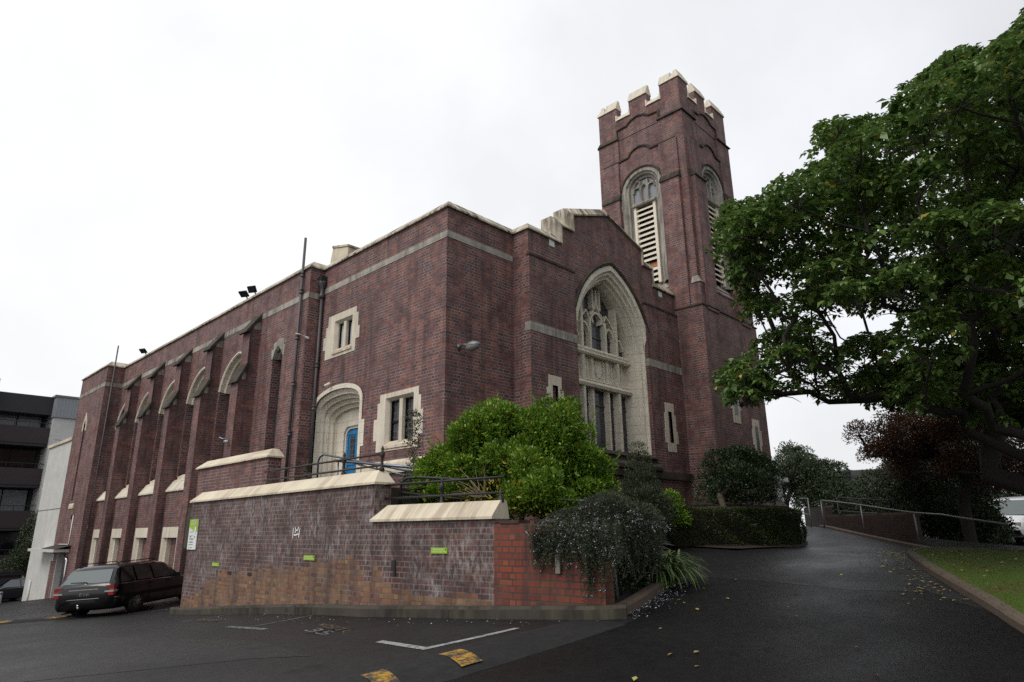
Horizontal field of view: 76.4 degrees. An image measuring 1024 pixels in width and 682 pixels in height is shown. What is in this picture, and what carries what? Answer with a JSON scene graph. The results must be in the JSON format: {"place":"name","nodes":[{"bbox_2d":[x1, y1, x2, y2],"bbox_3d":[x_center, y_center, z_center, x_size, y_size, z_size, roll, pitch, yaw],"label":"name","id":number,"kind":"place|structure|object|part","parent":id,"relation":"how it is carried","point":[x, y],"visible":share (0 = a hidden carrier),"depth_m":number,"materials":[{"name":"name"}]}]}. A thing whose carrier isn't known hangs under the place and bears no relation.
{"place":"outdoors","nodes":[
{"label":"outdoors","id":0,"kind":"place"},
{"bbox_2d":[183,487,496,547],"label":"terrace","id":1,"kind":"structure","parent":0,"point":[394,492],"depth_m":12.52,"materials":[{"name":"concrete"}]},
{"bbox_2d":[196,449,284,496],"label":"stair parapet","id":2,"kind":"structure","parent":1,"relation":"on","point":[242,470],"depth_m":17.73,"materials":[{"name":"brick"}]},
{"bbox_2d":[316,454,414,477],"bbox_3d":[-3.605,3.193,15.657,4.430,1.304,0.160,-16,-22,42],"label":"ramp handrail","id":3,"kind":"object","parent":1,"relation":"on","point":[365,463],"visible":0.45,"depth_m":15.44,"materials":[{"name":"metal"}]},
{"bbox_2d":[399,476,501,504],"bbox_3d":[-1.094,2.916,11.750,2.098,0.995,0.252,-8,-18,23],"label":"steel loop rail","id":4,"kind":"object","parent":1,"relation":"on","point":[421,494],"visible":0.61,"depth_m":11.95,"materials":[{"name":"metal"}]},
{"bbox_2d":[0,526,1023,681],"bbox_3d":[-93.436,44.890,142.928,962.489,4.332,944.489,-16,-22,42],"label":"asphalt","id":5,"kind":"structure","parent":0,"point":[354,649],"depth_m":9.57,"materials":[{"name":"grey asphalt"}]},
{"bbox_2d":[0,577,24,599],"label":"hatchback","id":6,"kind":"object","parent":5,"relation":"on","point":[11,588],"visible":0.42,"depth_m":43.72,"materials":[{"name":"black metal"}]},
{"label":"side window","id":7,"kind":"part","parent":6,"relation":"part of","materials":[{"name":"grey glass"}]},
{"bbox_2d":[0,509,37,578],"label":"street tree","id":8,"kind":"object","parent":5,"relation":"on","point":[21,562],"visible":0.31,"depth_m":42.58,"materials":[{"name":"green plant"}]},
{"bbox_2d":[0,391,79,578],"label":"apartment block","id":9,"kind":"structure","parent":5,"relation":"on","point":[33,428],"depth_m":48.88,"materials":[{"name":"concrete"}]},
{"bbox_2d":[0,531,20,554],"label":"window","id":10,"kind":"structure","parent":9,"relation":"in","point":[8,539],"depth_m":48.05,"materials":[{"name":"black glass"}]},
{"bbox_2d":[0,488,28,510],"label":"window","id":11,"kind":"structure","parent":9,"relation":"in","point":[7,496],"depth_m":48.77,"materials":[{"name":"grey glass"}]},
{"bbox_2d":[0,447,36,467],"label":"window","id":12,"kind":"structure","parent":9,"relation":"in","point":[7,454],"depth_m":49.44,"materials":[{"name":"black glass"}]},
{"bbox_2d":[0,414,42,427],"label":"window","id":13,"kind":"structure","parent":9,"relation":"in","point":[2,416],"depth_m":50.04,"materials":[{"name":"grey glass"}]},
{"bbox_2d":[22,437,72,600],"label":"annexe","id":14,"kind":"structure","parent":5,"relation":"on","point":[36,579],"depth_m":37.01,"materials":[{"name":"white paint"}]},
{"bbox_2d":[0,611,126,624],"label":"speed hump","id":15,"kind":"object","parent":5,"relation":"on","point":[48,618],"visible":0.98,"depth_m":17.39,"materials":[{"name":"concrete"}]},
{"bbox_2d":[53,558,183,614],"bbox_3d":[-11.465,7.374,19.714,2.080,1.458,4.702,-5,-16,3],"label":"estate car","id":16,"kind":"object","parent":5,"relation":"on","point":[133,586],"visible":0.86,"depth_m":18.11,"materials":[{"name":"grey metal"}]},
{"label":"rear window","id":17,"kind":"part","parent":16,"relation":"part of","materials":[{"name":"grey glass"}]},
{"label":"side window","id":18,"kind":"part","parent":16,"relation":"part of","materials":[{"name":"black glass"}]},
{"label":"side window","id":19,"kind":"part","parent":16,"relation":"part of","materials":[{"name":"black glass"}]},
{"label":"side window","id":20,"kind":"part","parent":16,"relation":"part of","materials":[{"name":"black glass"}]},
{"bbox_2d":[0,637,307,681],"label":"asphalt patch","id":21,"kind":"object","parent":5,"relation":"on","point":[93,656],"visible":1,"depth_m":9.14,"materials":[{"name":"grey asphalt"}]},
{"bbox_2d":[0,600,311,629],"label":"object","id":22,"kind":"object","parent":5,"relation":"on","point":[252,627],"visible":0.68,"depth_m":11.61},
{"bbox_2d":[199,619,347,632],"bbox_3d":[-4.347,4.985,11.473,0.214,0.344,6.232,15,-22,-42],"label":"bay lettering","id":23,"kind":"object","parent":5,"relation":"on","point":[321,624],"visible":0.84,"depth_m":9.95},
{"bbox_2d":[305,628,332,633],"bbox_3d":[-2.872,4.345,9.747,0.550,0.023,0.250,-16,-22,42],"label":"bay number","id":24,"kind":"object","parent":5,"relation":"on","point":[326,632],"visible":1,"depth_m":9.73,"materials":[{"name":"white paint"}]},
{"bbox_2d":[169,603,626,619],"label":"wall kerb","id":25,"kind":"structure","parent":5,"relation":"on","point":[584,612],"depth_m":10.05,"materials":[{"name":"concrete"}]},
{"bbox_2d":[180,470,508,607],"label":"boundary wall","id":26,"kind":"structure","parent":25,"relation":"on","point":[360,538],"depth_m":12.26,"materials":[{"name":"brick"}]},
{"bbox_2d":[187,519,198,549],"bbox_3d":[-8.494,5.146,17.329,0.023,0.770,0.600,15,-22,-43],"label":"parking board","id":27,"kind":"object","parent":26,"relation":"attached to","point":[192,535],"visible":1,"depth_m":17.30,"materials":[{"name":"white metal"}]},
{"bbox_2d":[303,555,314,559],"bbox_3d":[-4.006,4.279,12.852,0.014,0.090,0.430,15,-22,-43],"label":"parking sign","id":28,"kind":"object","parent":26,"relation":"attached to","point":[309,557],"visible":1,"depth_m":12.84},
{"bbox_2d":[263,446,384,480],"bbox_3d":[-4.168,2.694,13.807,0.116,0.460,5.104,15,-22,-42],"label":"coping railing","id":29,"kind":"object","parent":26,"relation":"on","point":[344,459],"visible":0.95,"depth_m":13.10,"materials":[{"name":"black metal"}]},
{"bbox_2d":[431,548,447,553],"bbox_3d":[-1.171,3.369,10.468,0.350,0.090,0.014,-12,-20,35],"label":"parking sign","id":30,"kind":"object","parent":26,"relation":"attached to","point":[440,550],"visible":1,"depth_m":10.45,"materials":[{"name":"green metal"}]},
{"bbox_2d":[384,475,504,502],"bbox_3d":[-1.213,2.550,11.034,2.730,0.480,0.105,-12,-20,35],"label":"garden railing","id":31,"kind":"object","parent":26,"relation":"on","point":[442,488],"visible":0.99,"depth_m":10.96,"materials":[{"name":"metal"}]},
{"bbox_2d":[494,519,614,605],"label":"garden wall","id":32,"kind":"structure","parent":25,"relation":"on","point":[519,579],"depth_m":9.34,"materials":[{"name":"red brick"}]},
{"bbox_2d":[554,540,560,573],"bbox_3d":[0.640,3.021,9.112,0.075,0.440,0.030,-12,-20,35],"label":"timber batten","id":33,"kind":"object","parent":32,"relation":"attached to","point":[558,569],"visible":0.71,"depth_m":9.07,"materials":[{"name":"grey wood"}]},
{"bbox_2d":[28,69,787,598],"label":"church","id":34,"kind":"structure","parent":5,"relation":"on","point":[618,313],"depth_m":22.50,"materials":[{"name":"brick"}]},
{"bbox_2d":[50,553,66,597],"bbox_3d":[-22.887,12.311,33.022,1.830,2.940,0.340,-16,-22,42],"label":"side door","id":35,"kind":"structure","parent":34,"relation":"in","point":[60,556],"depth_m":33.70,"materials":[{"name":"metal"}]},
{"bbox_2d":[68,413,86,508],"bbox_3d":[-22.898,6.297,34.597,0.950,5.070,0.240,-16,-22,42],"label":"slit window","id":36,"kind":"structure","parent":34,"relation":"in","point":[70,506],"depth_m":35.01,"materials":[{"name":"white glass"}]},
{"bbox_2d":[88,529,99,566],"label":"basement window","id":37,"kind":"structure","parent":34,"relation":"in","point":[95,537],"depth_m":31.69,"materials":[{"name":"stone"}]},
{"bbox_2d":[96,404,124,500],"bbox_3d":[-19.472,5.417,32.519,2.849,4.940,0.840,-16,-22,42],"label":"window","id":38,"kind":"structure","parent":34,"relation":"in","point":[102,497],"depth_m":32.48,"materials":[{"name":"stone"}]},
{"bbox_2d":[107,529,121,563],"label":"basement window","id":39,"kind":"structure","parent":34,"relation":"in","point":[116,533],"depth_m":29.75,"materials":[{"name":"stone"}]},
{"bbox_2d":[115,393,147,498],"bbox_3d":[-17.203,4.777,30.412,3.192,4.940,0.840,-16,-22,42],"label":"window","id":40,"kind":"structure","parent":34,"relation":"in","point":[123,493],"depth_m":31.13,"materials":[{"name":"stone"}]},
{"bbox_2d":[131,528,147,561],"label":"basement window","id":41,"kind":"structure","parent":34,"relation":"in","point":[140,533],"depth_m":27.58,"materials":[{"name":"stone"}]},
{"bbox_2d":[139,348,146,353],"bbox_3d":[-18.495,0.529,32.661,0.340,0.264,0.275,-5,-17,14],"label":"floodlight","id":42,"kind":"object","parent":34,"relation":"attached to","point":[142,350],"visible":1,"depth_m":32.61,"materials":[{"name":"black plastic"}]},
{"bbox_2d":[138,380,174,495],"bbox_3d":[-14.864,4.117,28.239,3.172,4.940,0.840,-16,-22,42],"label":"window","id":43,"kind":"structure","parent":34,"relation":"in","point":[148,489],"depth_m":29.03,"materials":[{"name":"stone"}]},
{"bbox_2d":[159,527,177,566],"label":"basement window","id":44,"kind":"structure","parent":34,"relation":"in","point":[168,533],"depth_m":25.40,"materials":[{"name":"stone"}]},
{"bbox_2d":[165,367,204,491],"bbox_3d":[-12.539,3.460,26.080,3.152,4.940,0.840,-16,-22,42],"label":"window","id":45,"kind":"structure","parent":34,"relation":"in","point":[177,485],"depth_m":26.92,"materials":[{"name":"stone"}]},
{"bbox_2d":[218,352,240,457],"bbox_3d":[-10.214,2.804,23.921,3.172,4.940,0.840,-16,-22,42],"label":"window","id":46,"kind":"structure","parent":34,"relation":"in","point":[229,372],"depth_m":25.06,"materials":[{"name":"stone"}]},
{"bbox_2d":[238,290,248,298],"bbox_3d":[-10.316,-1.778,25.062,0.340,0.260,0.277,-5,-17,14],"label":"floodlight","id":47,"kind":"object","parent":34,"relation":"attached to","point":[244,294],"visible":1,"depth_m":25.02,"materials":[{"name":"black plastic"}]},
{"bbox_2d":[247,285,256,293],"bbox_3d":[-9.810,-1.928,24.611,0.340,0.285,0.252,-5,-17,14],"label":"floodlight","id":48,"kind":"object","parent":34,"relation":"attached to","point":[252,289],"visible":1,"depth_m":24.56,"materials":[{"name":"black plastic"}]},
{"bbox_2d":[271,338,284,448],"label":"slit window","id":49,"kind":"structure","parent":34,"relation":"in","point":[279,347],"depth_m":22.38,"materials":[{"name":"grey stone"}]},
{"bbox_2d":[323,306,359,360],"bbox_3d":[-5.298,-0.213,20.570,2.080,1.430,0.310,-16,-22,42],"label":"window","id":50,"kind":"structure","parent":34,"relation":"in","point":[343,329],"depth_m":20.58,"materials":[{"name":"stone"}]},
{"bbox_2d":[345,428,357,473],"bbox_3d":[-4.791,3.818,19.937,1.135,2.324,0.122,-16,-22,42],"label":"door","id":51,"kind":"structure","parent":34,"relation":"in","point":[352,438],"depth_m":20.26,"materials":[{"name":"blue wood"}]},
{"bbox_2d":[373,386,423,452],"bbox_3d":[-3.003,2.144,17.598,2.200,1.590,0.310,-16,-22,42],"label":"window","id":52,"kind":"structure","parent":34,"relation":"in","point":[389,432],"depth_m":17.75,"materials":[{"name":"stone"}]},
{"bbox_2d":[457,341,480,350],"bbox_3d":[-1.122,0.144,16.718,0.823,0.297,0.300,-16,-22,42],"label":"wall lamp","id":53,"kind":"object","parent":34,"relation":"attached to","point":[472,345],"visible":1,"depth_m":16.49,"materials":[{"name":"grey metal"}]},
{"bbox_2d":[575,261,693,480],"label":"great window","id":54,"kind":"structure","parent":34,"relation":"in","point":[611,319],"depth_m":21.95,"materials":[{"name":"stone"}]},
{"bbox_2d":[378,628,517,649],"bbox_3d":[-0.840,3.813,8.445,1.497,0.155,1.163,11,-20,-34],"label":"parking line","id":55,"kind":"object","parent":5,"relation":"on","point":[404,645],"visible":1,"depth_m":8.04,"materials":[{"name":"white paint"}]},
{"bbox_2d":[218,582,693,628],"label":"petals","id":56,"kind":"object","parent":5,"relation":"on","point":[597,620],"visible":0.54,"depth_m":9.60,"materials":[{"name":"plant"}]},
{"bbox_2d":[330,620,624,681],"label":"speed hump","id":57,"kind":"object","parent":5,"relation":"on","point":[453,663],"visible":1,"depth_m":6.86,"materials":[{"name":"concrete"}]},
{"bbox_2d":[615,583,646,602],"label":"planter soil","id":58,"kind":"structure","parent":5,"relation":"on","point":[625,596],"depth_m":9.49,"materials":[{"name":"brown soil"}]},
{"bbox_2d":[524,490,670,603],"bbox_3d":[1.325,3.002,9.796,1.717,1.568,2.368,-11,-19,31],"label":"rosemary","id":59,"kind":"object","parent":58,"relation":"on","point":[605,524],"visible":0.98,"depth_m":9.29,"materials":[{"name":"green plant"}]},
{"bbox_2d":[554,498,662,600],"bbox_3d":[1.239,3.339,10.480,2.056,1.725,1.588,-16,-22,42],"label":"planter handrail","id":60,"kind":"object","parent":58,"relation":"on","point":[616,589],"visible":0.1,"depth_m":9.22,"materials":[{"name":"grey metal"}]},
{"bbox_2d":[610,556,671,597],"bbox_3d":[1.706,3.609,9.981,0.832,0.661,2.159,-16,-22,42],"label":"ground ivy","id":61,"kind":"object","parent":58,"relation":"on","point":[644,580],"visible":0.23,"depth_m":9.91,"materials":[{"name":"green plant"}]},
{"bbox_2d":[652,574,678,591],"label":"creeper","id":62,"kind":"object","parent":58,"relation":"on","point":[672,582],"visible":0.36,"depth_m":10.26,"materials":[{"name":"green plant"}]},
{"bbox_2d":[633,549,719,589],"bbox_3d":[2.475,3.730,10.603,1.577,0.636,1.795,4,-17,-15],"label":"agapanthus","id":63,"kind":"object","parent":58,"relation":"on","point":[675,565],"visible":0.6,"depth_m":10.28,"materials":[{"name":"green plant"}]},
{"bbox_2d":[618,581,667,614],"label":"planter kerb","id":64,"kind":"structure","parent":5,"relation":"on","point":[641,597],"depth_m":9.29,"materials":[{"name":"concrete"}]},
{"bbox_2d":[446,577,1023,681],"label":"new asphalt","id":65,"kind":"structure","parent":5,"relation":"on","point":[900,639],"depth_m":7.05,"materials":[{"name":"black asphalt"}]},
{"bbox_2d":[632,549,1023,679],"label":"fallen leaves","id":66,"kind":"object","parent":65,"relation":"on","point":[635,677],"visible":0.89,"depth_m":11.13,"materials":[{"name":"yellow plant"}]},
{"bbox_2d":[774,475,787,501],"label":"white building","id":67,"kind":"structure","parent":5,"relation":"on","point":[785,479],"depth_m":27.05,"materials":[{"name":"white paint"}]},
{"bbox_2d":[773,439,814,507],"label":"pale tree","id":68,"kind":"object","parent":5,"relation":"on","point":[788,454],"visible":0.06,"depth_m":49.69,"materials":[{"name":"green plant"}]},
{"bbox_2d":[800,498,811,526],"bbox_3d":[11.082,6.545,24.544,0.050,1.305,1.905,-5,-17,15],"label":"landing railing","id":69,"kind":"object","parent":5,"relation":"on","point":[809,514],"visible":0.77,"depth_m":23.73,"materials":[{"name":"grey metal"}]},
{"bbox_2d":[803,506,832,526],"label":"landing wall","id":70,"kind":"structure","parent":5,"relation":"on","point":[816,516],"depth_m":25.28,"materials":[{"name":"brick"}]},
{"bbox_2d":[773,445,872,514],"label":"round tree","id":71,"kind":"object","parent":5,"relation":"on","point":[812,477],"visible":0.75,"depth_m":43.95,"materials":[{"name":"green plant"}]},
{"bbox_2d":[838,469,884,512],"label":"curved building","id":72,"kind":"structure","parent":5,"relation":"on","point":[854,473],"depth_m":68.45,"materials":[{"name":"grey glass"}]},
{"bbox_2d":[819,525,929,547],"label":"path kerb","id":73,"kind":"structure","parent":5,"relation":"on","point":[876,537],"depth_m":20.45,"materials":[{"name":"concrete"}]},
{"bbox_2d":[820,500,1005,544],"bbox_3d":[11.670,5.318,19.385,0.547,1.508,7.919,1,-16,-5],"label":"path handrail","id":74,"kind":"object","parent":73,"relation":"on","point":[914,513],"visible":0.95,"depth_m":19.23,"materials":[{"name":"grey metal"}]},
{"bbox_2d":[827,512,923,542],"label":"brick wall","id":75,"kind":"structure","parent":5,"relation":"on","point":[898,525],"depth_m":21.25,"materials":[{"name":"brown brick"}]},
{"bbox_2d":[836,497,988,533],"bbox_3d":[14.822,6.503,24.166,5.162,1.490,0.040,-2,-16,5],"label":"step railing","id":76,"kind":"object","parent":5,"relation":"on","point":[885,500],"visible":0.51,"depth_m":24.37,"materials":[{"name":"metal"}]},
{"bbox_2d":[846,459,984,536],"bbox_3d":[15.690,5.787,25.792,4.674,3.970,4.658,-16,-22,42],"label":"bush","id":77,"kind":"object","parent":5,"relation":"on","point":[884,487],"visible":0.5,"depth_m":24.95,"materials":[{"name":"green plant"}]},
{"bbox_2d":[815,477,1022,544],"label":"undergrowth","id":78,"kind":"object","parent":5,"relation":"on","point":[995,531],"visible":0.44,"depth_m":23.93,"materials":[{"name":"green plant"}]},
{"bbox_2d":[841,407,1023,542],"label":"maple","id":79,"kind":"object","parent":5,"relation":"on","point":[905,441],"visible":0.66,"depth_m":22.49,"materials":[{"name":"red plant"}]},
{"bbox_2d":[879,439,1009,539],"bbox_3d":[17.641,6.130,26.835,4.686,4.235,4.717,-16,-22,42],"label":"shade tree","id":80,"kind":"object","parent":5,"relation":"on","point":[982,497],"visible":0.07,"depth_m":25.57,"materials":[{"name":"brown plant"}]},
{"bbox_2d":[886,411,1019,496],"bbox_3d":[23.529,6.730,34.976,6.103,7.503,6.669,-16,-22,42],"label":"shade tree","id":81,"kind":"object","parent":5,"relation":"on","point":[975,444],"visible":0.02,"depth_m":33.46,"materials":[{"name":"green plant"}]},
{"bbox_2d":[907,547,1023,632],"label":"lawn kerb","id":82,"kind":"structure","parent":5,"relation":"on","point":[1016,620],"depth_m":9.52,"materials":[{"name":"concrete"}]},
{"bbox_2d":[956,400,1023,499],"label":"shade tree","id":83,"kind":"object","parent":5,"relation":"on","point":[1010,460],"depth_m":32.77,"materials":[{"name":"green plant"}]},
{"bbox_2d":[991,496,1023,541],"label":"van","id":84,"kind":"object","parent":5,"relation":"on","point":[1014,508],"visible":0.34,"depth_m":28.67,"materials":[{"name":"white metal"}]},
{"bbox_2d":[0,0,1023,525],"label":"sky","id":85,"kind":"structure","parent":0,"point":[161,161],"materials":[{"name":"white"}]},
{"bbox_2d":[580,540,782,592],"bbox_3d":[3.508,4.974,15.413,6.150,1.172,13.850,-16,-22,42],"label":"garden bed","id":86,"kind":"object","parent":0,"point":[668,543],"visible":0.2,"depth_m":13.18,"materials":[{"name":"soil"}]},
{"bbox_2d":[398,408,435,491],"bbox_3d":[-1.768,2.476,12.959,1.103,2.335,0.764,-16,-22,42],"label":"slender shrub","id":87,"kind":"object","parent":86,"relation":"on","point":[408,474],"visible":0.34,"depth_m":13.16,"materials":[{"name":"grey plant"}]},
{"bbox_2d":[408,388,621,519],"bbox_3d":[0.262,2.335,12.553,3.725,2.762,3.516,-16,-22,42],"label":"bush","id":88,"kind":"object","parent":86,"relation":"on","point":[548,455],"visible":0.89,"depth_m":11.80,"materials":[{"name":"green plant"}]},
{"bbox_2d":[448,468,487,497],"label":"dry twigs","id":89,"kind":"object","parent":88,"relation":"attached to","point":[477,496],"visible":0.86,"depth_m":11.18,"materials":[{"name":"brown plant"}]},
{"bbox_2d":[616,440,675,528],"bbox_3d":[3.082,3.534,15.505,1.556,2.362,1.574,-16,-22,42],"label":"conifer shrub","id":90,"kind":"object","parent":86,"relation":"on","point":[645,493],"visible":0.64,"depth_m":15.36,"materials":[{"name":"green plant"}]},
{"bbox_2d":[644,498,677,536],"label":"filler shrub","id":91,"kind":"object","parent":86,"relation":"on","point":[672,516],"visible":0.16,"depth_m":16.12,"materials":[{"name":"green plant"}]},
{"bbox_2d":[663,488,692,527],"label":"shrub","id":92,"kind":"object","parent":86,"relation":"on","point":[676,496],"visible":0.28,"depth_m":16.59,"materials":[{"name":"green plant"}]},
{"bbox_2d":[653,505,807,547],"bbox_3d":[6.203,5.144,17.978,6.181,1.234,1.712,9,-19,-31],"label":"hedge","id":93,"kind":"object","parent":86,"relation":"on","point":[747,525],"visible":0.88,"depth_m":17.17,"materials":[{"name":"green plant"}]},
{"bbox_2d":[690,444,786,506],"bbox_3d":[6.355,4.301,18.525,2.681,2.773,2.578,-16,-22,42],"label":"dark shrub","id":94,"kind":"object","parent":86,"relation":"on","point":[743,475],"visible":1,"depth_m":18.13,"materials":[{"name":"green plant"}]},
{"bbox_2d":[681,527,926,590],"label":"driveway","id":95,"kind":"structure","parent":0,"point":[824,557],"depth_m":13.07,"materials":[{"name":"grey asphalt"}]},
{"bbox_2d":[696,541,807,546],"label":"curb","id":96,"kind":"structure","parent":95,"relation":"on","point":[797,545],"depth_m":17.37,"materials":[{"name":"concrete"}]},
{"bbox_2d":[907,546,1023,616],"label":"lawn","id":97,"kind":"structure","parent":0,"point":[1012,562],"depth_m":11.34,"materials":[{"name":"green plant"}]},
{"bbox_2d":[703,7,1023,495],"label":"tree","id":98,"kind":"object","parent":97,"relation":"on","point":[957,286],"visible":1,"depth_m":12.28,"materials":[{"name":"green plant"}]}
]}

